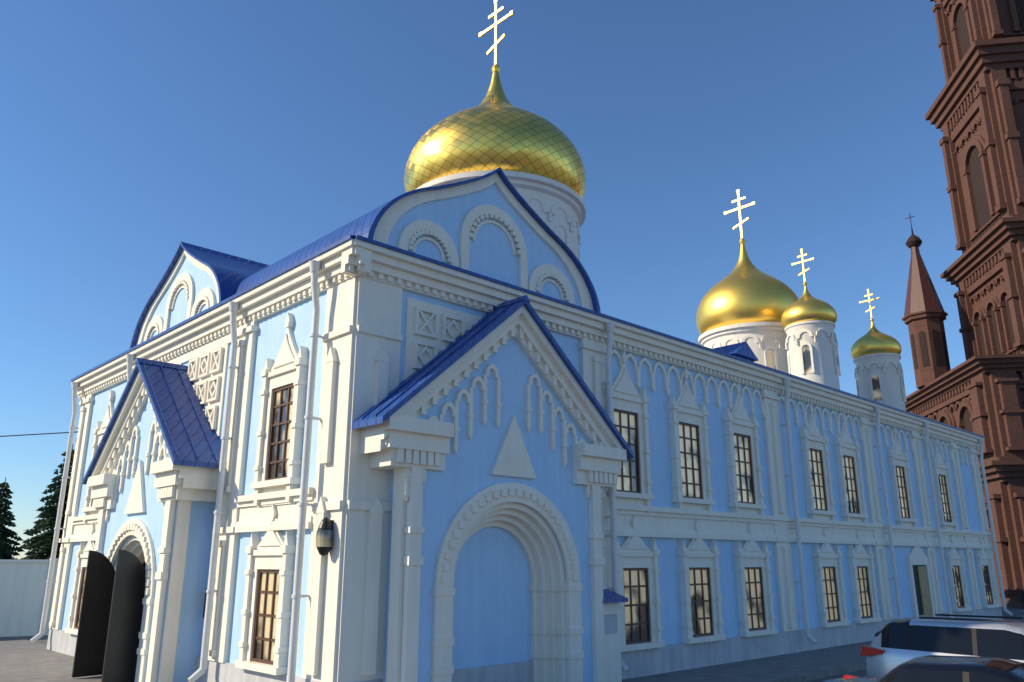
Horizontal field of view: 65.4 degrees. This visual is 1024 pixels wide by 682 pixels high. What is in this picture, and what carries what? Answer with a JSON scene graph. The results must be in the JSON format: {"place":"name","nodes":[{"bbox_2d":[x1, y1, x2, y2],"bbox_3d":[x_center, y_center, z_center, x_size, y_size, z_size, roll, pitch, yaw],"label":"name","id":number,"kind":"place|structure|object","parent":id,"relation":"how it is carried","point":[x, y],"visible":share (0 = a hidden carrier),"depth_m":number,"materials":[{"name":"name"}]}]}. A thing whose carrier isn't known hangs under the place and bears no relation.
{"place":"outdoors","nodes":[
{"label":"outdoors","id":0,"kind":"place"},
{"bbox_2d":[0,0,965,558],"label":"sky","id":1,"kind":"structure","parent":0,"point":[131,131],"materials":[{"name":"blue"}]},
{"bbox_2d":[0,607,1023,681],"bbox_3d":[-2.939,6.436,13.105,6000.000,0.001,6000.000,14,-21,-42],"label":"asphalt ground","id":2,"kind":"structure","parent":0,"point":[43,639],"depth_m":28.95,"materials":[{"name":"grey asphalt"}]},
{"bbox_2d":[0,513,6,558],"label":"spruce tree","id":3,"kind":"object","parent":2,"relation":"on","point":[2,541],"visible":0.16,"depth_m":40.67,"materials":[{"name":"green plant"}]},
{"bbox_2d":[0,477,24,558],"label":"spruce tree","id":4,"kind":"object","parent":2,"relation":"on","point":[8,518],"visible":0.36,"depth_m":45.14,"materials":[{"name":"green plant"}]},
{"bbox_2d":[19,445,74,559],"bbox_3d":[-22.652,9.691,39.801,5.250,9.204,4.884,14,-21,-42],"label":"spruce tree","id":5,"kind":"object","parent":2,"relation":"on","point":[39,547],"visible":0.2,"depth_m":39.59,"materials":[{"name":"green plant"}]},
{"bbox_2d":[0,615,1023,681],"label":"pavement","id":6,"kind":"structure","parent":2,"relation":"on","point":[25,661],"depth_m":20.14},
{"bbox_2d":[0,431,77,636],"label":"boundary wall","id":7,"kind":"structure","parent":6,"relation":"on","point":[23,583],"depth_m":30.53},
{"bbox_2d":[61,183,982,681],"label":"church walls","id":8,"kind":"structure","parent":2,"relation":"on","point":[491,611],"depth_m":17.30,"materials":[{"name":"blue paint"}]},
{"bbox_2d":[203,517,627,681],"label":"church fixtures","id":9,"kind":"object","parent":8,"relation":"attached to","point":[612,600],"visible":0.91,"depth_m":17.31,"materials":[{"name":"metal"}]},
{"bbox_2d":[404,71,585,198],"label":"onion dome","id":10,"kind":"structure","parent":8,"relation":"on","point":[494,129],"depth_m":28.54,"materials":[{"name":"gold metal"}]},
{"bbox_2d":[30,260,1012,681],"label":"drainpipes","id":11,"kind":"object","parent":8,"relation":"attached to","point":[308,418],"visible":0.81,"depth_m":18.21,"materials":[{"name":"white metal"}]},
{"bbox_2d":[49,172,1000,681],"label":"decorative trim","id":12,"kind":"structure","parent":8,"relation":"attached to","point":[363,284],"depth_m":17.27,"materials":[{"name":"white paint"}]},
{"bbox_2d":[71,167,984,484],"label":"church roofs","id":13,"kind":"structure","parent":8,"relation":"on","point":[189,435],"depth_m":18.23,"materials":[{"name":"blue metal"}]},
{"bbox_2d":[72,383,992,681],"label":"windows","id":14,"kind":"structure","parent":8,"relation":"in","point":[108,617],"depth_m":19.06,"materials":[{"name":"black glass"}]},
{"bbox_2d":[479,0,879,321],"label":"crosses","id":15,"kind":"object","parent":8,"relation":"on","point":[495,67],"visible":0.99,"depth_m":39.44,"materials":[{"name":"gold metal"}]},
{"bbox_2d":[696,244,797,333],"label":"onion dome","id":16,"kind":"structure","parent":8,"relation":"on","point":[745,290],"depth_m":41.55,"materials":[{"name":"gold metal"}]},
{"bbox_2d":[823,655,1023,681],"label":"dark sedan","id":17,"kind":"object","parent":2,"relation":"on","point":[934,668],"visible":1,"depth_m":10.62,"materials":[{"name":"black paint"}]},
{"bbox_2d":[860,614,1023,676],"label":"silver suv","id":18,"kind":"object","parent":2,"relation":"on","point":[895,643],"visible":0.67,"depth_m":14.70,"materials":[{"name":"grey paint"}]},
{"bbox_2d":[902,0,1023,608],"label":"brick bell tower","id":19,"kind":"structure","parent":2,"relation":"on","point":[975,114],"depth_m":57.31,"materials":[{"name":"brown brick"}]},
{"bbox_2d":[46,606,1002,681],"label":"building plinth","id":20,"kind":"structure","parent":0,"point":[665,659],"depth_m":20.37,"materials":[{"name":"grey stone"}]},
{"bbox_2d":[417,170,906,410],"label":"dome drums","id":21,"kind":"object","parent":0,"point":[808,350],"visible":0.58,"depth_m":37.90,"materials":[{"name":"white paint"}]},
{"bbox_2d":[781,286,836,327],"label":"onion dome","id":22,"kind":"structure","parent":21,"relation":"on","point":[807,306],"depth_m":38.14,"materials":[{"name":"gold metal"}]},
{"bbox_2d":[851,321,901,358],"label":"onion dome","id":23,"kind":"structure","parent":21,"relation":"on","point":[873,340],"depth_m":43.33,"materials":[{"name":"gold metal"}]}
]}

